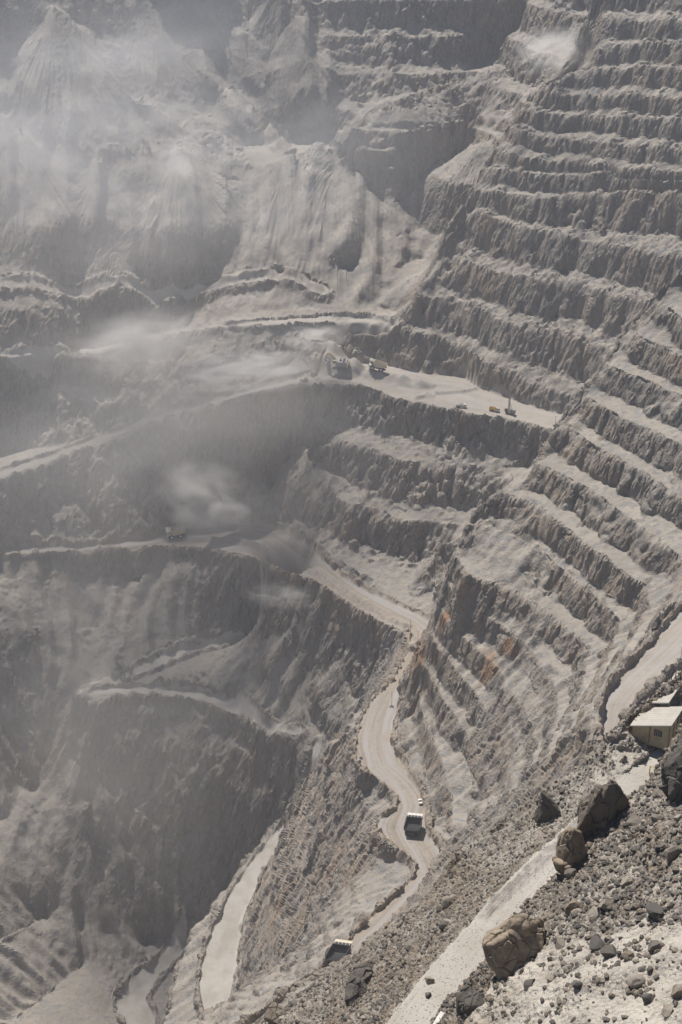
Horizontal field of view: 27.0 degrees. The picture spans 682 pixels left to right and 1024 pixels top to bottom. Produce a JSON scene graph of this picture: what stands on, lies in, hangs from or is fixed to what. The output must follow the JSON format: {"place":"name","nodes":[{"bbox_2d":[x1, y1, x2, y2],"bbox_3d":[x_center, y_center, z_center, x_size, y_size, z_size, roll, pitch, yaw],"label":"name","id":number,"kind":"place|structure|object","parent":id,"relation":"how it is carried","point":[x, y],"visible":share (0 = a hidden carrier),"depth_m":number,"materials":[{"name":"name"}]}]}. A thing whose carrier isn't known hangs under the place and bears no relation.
{"place":"outdoors","nodes":[
{"label":"outdoors","id":0,"kind":"place"},
{"bbox_2d":[300,376,307,382],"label":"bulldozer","id":1,"kind":"object","parent":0,"point":[304,379],"visible":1,"depth_m":1100.74,"materials":[{"name":"metal"}]},
{"bbox_2d":[0,0,681,1023],"bbox_3d":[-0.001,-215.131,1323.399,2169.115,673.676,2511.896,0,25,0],"label":"terrain","id":2,"kind":"structure","parent":0,"point":[488,192],"depth_m":1056.96,"materials":[{"name":"grey stone"}]},
{"bbox_2d":[263,1002,285,1023],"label":"rock outcrop","id":3,"kind":"object","parent":2,"relation":"on","point":[274,1012],"visible":0.87,"depth_m":213.87,"materials":[{"name":"stone"}]},
{"bbox_2d":[289,1000,296,1006],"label":"boulder","id":4,"kind":"object","parent":2,"relation":"on","point":[292,1003],"visible":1,"depth_m":216.44,"materials":[{"name":"stone"}]},
{"bbox_2d":[344,959,375,1005],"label":"rock outcrop","id":5,"kind":"object","parent":2,"relation":"on","point":[358,979],"visible":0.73,"depth_m":193.55,"materials":[{"name":"stone"}]},
{"bbox_2d":[359,1007,367,1015],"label":"boulder","id":6,"kind":"object","parent":2,"relation":"on","point":[363,1010],"visible":0.68,"depth_m":180.57,"materials":[{"name":"stone"}]},
{"bbox_2d":[371,1010,377,1016],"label":"boulder","id":7,"kind":"object","parent":2,"relation":"on","point":[373,1012],"visible":0.67,"depth_m":175.77,"materials":[{"name":"stone"}]},
{"bbox_2d":[405,938,418,951],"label":"boulder","id":8,"kind":"object","parent":2,"relation":"on","point":[410,943],"visible":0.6,"depth_m":193.24,"materials":[{"name":"stone"}]},
{"bbox_2d":[425,976,434,983],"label":"boulder","id":9,"kind":"object","parent":2,"relation":"on","point":[429,980],"visible":1,"depth_m":174.18,"materials":[{"name":"stone"}]},
{"bbox_2d":[433,1011,443,1023],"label":"board","id":10,"kind":"object","parent":2,"relation":"on","point":[440,1015],"visible":1,"depth_m":132.24,"materials":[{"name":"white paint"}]},
{"bbox_2d":[435,904,443,911],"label":"boulder","id":11,"kind":"object","parent":2,"relation":"on","point":[439,907],"visible":0.89,"depth_m":207.36,"materials":[{"name":"stone"}]},
{"bbox_2d":[438,921,449,930],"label":"boulder","id":12,"kind":"object","parent":2,"relation":"on","point":[442,925],"visible":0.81,"depth_m":189.54,"materials":[{"name":"stone"}]},
{"bbox_2d":[441,896,448,907],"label":"boulder","id":13,"kind":"object","parent":2,"relation":"on","point":[443,902],"visible":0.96,"depth_m":206.85,"materials":[{"name":"stone"}]},
{"bbox_2d":[445,894,455,905],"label":"boulder","id":14,"kind":"object","parent":2,"relation":"on","point":[449,899],"visible":0.82,"depth_m":206.11,"materials":[{"name":"stone"}]},
{"bbox_2d":[256,671,681,1023],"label":"rubble","id":15,"kind":"object","parent":2,"relation":"on","point":[577,928],"visible":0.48,"depth_m":134.74,"materials":[{"name":"stone"}]},
{"bbox_2d":[456,985,484,1018],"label":"rock outcrop","id":16,"kind":"object","parent":2,"relation":"on","point":[469,1000],"visible":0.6,"depth_m":126.83,"materials":[{"name":"stone"}]},
{"bbox_2d":[482,913,545,978],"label":"rock outcrop","id":17,"kind":"object","parent":2,"relation":"on","point":[510,945],"visible":0.88,"depth_m":124.83,"materials":[{"name":"stone"}]},
{"bbox_2d":[524,979,534,990],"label":"boulder","id":18,"kind":"object","parent":2,"relation":"on","point":[528,983],"visible":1,"depth_m":119.15,"materials":[{"name":"stone"}]},
{"bbox_2d":[534,790,560,824],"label":"rock outcrop","id":19,"kind":"object","parent":2,"relation":"on","point":[547,809],"visible":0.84,"depth_m":209.95,"materials":[{"name":"stone"}]},
{"bbox_2d":[545,973,554,982],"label":"boulder","id":20,"kind":"object","parent":2,"relation":"on","point":[549,977],"visible":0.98,"depth_m":117.87,"materials":[{"name":"stone"}]},
{"bbox_2d":[555,937,564,949],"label":"boulder","id":21,"kind":"object","parent":2,"relation":"on","point":[560,943],"visible":1,"depth_m":122.69,"materials":[{"name":"stone"}]},
{"bbox_2d":[559,788,565,793],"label":"boulder","id":22,"kind":"object","parent":2,"relation":"on","point":[561,790],"visible":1,"depth_m":215.00,"materials":[{"name":"stone"}]},
{"bbox_2d":[552,827,587,873],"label":"rock outcrop","id":23,"kind":"object","parent":2,"relation":"on","point":[571,850],"visible":0.81,"depth_m":135.50,"materials":[{"name":"stone"}]},
{"bbox_2d":[564,868,576,878],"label":"boulder","id":24,"kind":"object","parent":2,"relation":"on","point":[569,873],"visible":0.8,"depth_m":134.64,"materials":[{"name":"stone"}]},
{"bbox_2d":[564,899,582,915],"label":"boulder","id":25,"kind":"object","parent":2,"relation":"on","point":[572,904],"visible":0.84,"depth_m":126.84,"materials":[{"name":"stone"}]},
{"bbox_2d":[571,908,581,917],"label":"boulder","id":26,"kind":"object","parent":2,"relation":"on","point":[575,912],"visible":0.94,"depth_m":125.89,"materials":[{"name":"stone"}]},
{"bbox_2d":[572,980,582,987],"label":"boulder","id":27,"kind":"object","parent":2,"relation":"on","point":[577,984],"visible":1,"depth_m":112.79,"materials":[{"name":"stone"}]},
{"bbox_2d":[587,906,598,917],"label":"boulder","id":28,"kind":"object","parent":2,"relation":"on","point":[593,911],"visible":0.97,"depth_m":124.00,"materials":[{"name":"stone"}]},
{"bbox_2d":[589,936,603,951],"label":"boulder","id":29,"kind":"object","parent":2,"relation":"on","point":[596,943],"visible":0.72,"depth_m":118.60,"materials":[{"name":"stone"}]},
{"bbox_2d":[576,779,628,836],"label":"rock outcrop","id":30,"kind":"object","parent":2,"relation":"on","point":[599,807],"visible":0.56,"depth_m":137.50,"materials":[{"name":"stone"}]},
{"bbox_2d":[599,898,612,910],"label":"boulder","id":31,"kind":"object","parent":2,"relation":"on","point":[604,903],"visible":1,"depth_m":123.16,"materials":[{"name":"stone"}]},
{"bbox_2d":[600,945,616,958],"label":"boulder","id":32,"kind":"object","parent":2,"relation":"on","point":[607,950],"visible":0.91,"depth_m":115.59,"materials":[{"name":"stone"}]},
{"bbox_2d":[613,845,618,852],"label":"boulder","id":33,"kind":"object","parent":2,"relation":"on","point":[615,847],"visible":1,"depth_m":132.12,"materials":[{"name":"stone"}]},
{"bbox_2d":[620,878,633,887],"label":"boulder","id":34,"kind":"object","parent":2,"relation":"on","point":[625,882],"visible":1,"depth_m":125.15,"materials":[{"name":"stone"}]},
{"bbox_2d":[622,950,633,960],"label":"boulder","id":35,"kind":"object","parent":2,"relation":"on","point":[627,954],"visible":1,"depth_m":113.96,"materials":[{"name":"stone"}]},
{"bbox_2d":[625,815,641,828],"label":"boulder","id":36,"kind":"object","parent":2,"relation":"on","point":[633,820],"visible":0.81,"depth_m":134.74,"materials":[{"name":"stone"}]},
{"bbox_2d":[625,973,645,989],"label":"boulder","id":37,"kind":"object","parent":2,"relation":"on","point":[634,980],"visible":0.99,"depth_m":109.98,"materials":[{"name":"stone"}]},
{"bbox_2d":[641,993,654,1003],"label":"boulder","id":38,"kind":"object","parent":2,"relation":"on","point":[647,998],"visible":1,"depth_m":107.41,"materials":[{"name":"stone"}]},
{"bbox_2d":[618,668,681,724],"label":"wire fence","id":39,"kind":"object","parent":2,"relation":"on","point":[654,691],"visible":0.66,"depth_m":225.59,"materials":[{"name":"metal"}]},
{"bbox_2d":[647,940,661,952],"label":"boulder","id":40,"kind":"object","parent":2,"relation":"on","point":[653,945],"visible":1,"depth_m":113.48,"materials":[{"name":"stone"}]},
{"bbox_2d":[645,902,664,920],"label":"boulder","id":41,"kind":"object","parent":2,"relation":"on","point":[654,910],"visible":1,"depth_m":117.95,"materials":[{"name":"stone"}]},
{"bbox_2d":[630,706,681,748],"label":"site cabin","id":42,"kind":"object","parent":2,"relation":"on","point":[656,726],"visible":0.92,"depth_m":218.72,"materials":[{"name":"metal"}]},
{"bbox_2d":[654,729,661,737],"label":"window","id":43,"kind":"structure","parent":42,"relation":"in","point":[658,733],"depth_m":217.52,"materials":[{"name":"glass"}]},
{"bbox_2d":[650,814,663,822],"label":"boulder","id":44,"kind":"object","parent":2,"relation":"on","point":[655,818],"visible":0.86,"depth_m":131.08,"materials":[{"name":"stone"}]},
{"bbox_2d":[652,682,676,706],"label":"site cabin","id":45,"kind":"object","parent":2,"relation":"on","point":[664,701],"visible":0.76,"depth_m":222.84,"materials":[{"name":"metal"}]},
{"bbox_2d":[661,1004,672,1016],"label":"boulder","id":46,"kind":"object","parent":2,"relation":"on","point":[667,1010],"visible":1,"depth_m":105.06,"materials":[{"name":"stone"}]},
{"bbox_2d":[661,732,681,802],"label":"rock outcrop","id":47,"kind":"object","parent":2,"relation":"on","point":[671,775],"visible":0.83,"depth_m":132.84,"materials":[{"name":"stone"}]},
{"bbox_2d":[664,845,680,862],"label":"boulder","id":48,"kind":"object","parent":2,"relation":"on","point":[672,853],"visible":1,"depth_m":122.90,"materials":[{"name":"stone"}]},
{"bbox_2d":[670,984,681,998],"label":"boulder","id":49,"kind":"object","parent":2,"relation":"on","point":[676,992],"visible":1,"depth_m":106.01,"materials":[{"name":"stone"}]},
{"bbox_2d":[674,813,681,820],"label":"boulder","id":50,"kind":"object","parent":2,"relation":"on","point":[677,817],"visible":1,"depth_m":127.36,"materials":[{"name":"stone"}]},
{"bbox_2d":[0,268,681,1023],"bbox_3d":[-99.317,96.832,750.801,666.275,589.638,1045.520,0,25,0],"label":"road","id":51,"kind":"structure","parent":0,"point":[462,956],"depth_m":987.10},
{"bbox_2d":[166,526,184,539],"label":"haul truck","id":52,"kind":"object","parent":51,"relation":"on","point":[173,531],"visible":1,"depth_m":1099.84,"materials":[{"name":"metal"}]},
{"bbox_2d":[324,352,349,369],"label":"mining excavator","id":53,"kind":"object","parent":51,"relation":"on","point":[340,363],"visible":1,"depth_m":1100.36,"materials":[{"name":"metal"}]},
{"bbox_2d":[325,939,352,963],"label":"haul truck","id":54,"kind":"object","parent":51,"relation":"on","point":[340,948],"visible":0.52,"depth_m":576.24,"materials":[{"name":"metal"}]},
{"bbox_2d":[368,358,387,371],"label":"haul truck","id":55,"kind":"object","parent":51,"relation":"on","point":[381,366],"visible":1,"depth_m":1097.88,"materials":[{"name":"metal"}]},
{"bbox_2d":[404,812,422,835],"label":"haul truck","id":56,"kind":"object","parent":51,"relation":"on","point":[413,824],"visible":1,"depth_m":682.56,"materials":[{"name":"metal"}]},
{"bbox_2d":[456,403,466,407],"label":"water truck","id":57,"kind":"object","parent":51,"relation":"on","point":[458,405],"visible":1,"depth_m":1043.21,"materials":[{"name":"metal"}]},
{"bbox_2d":[489,406,499,411],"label":"service truck","id":58,"kind":"object","parent":51,"relation":"on","point":[496,409],"visible":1,"depth_m":1036.32,"materials":[{"name":"metal"}]},
{"bbox_2d":[504,396,515,415],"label":"drill rig","id":59,"kind":"object","parent":51,"relation":"on","point":[510,412],"visible":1,"depth_m":1030.23,"materials":[{"name":"metal"}]}
]}

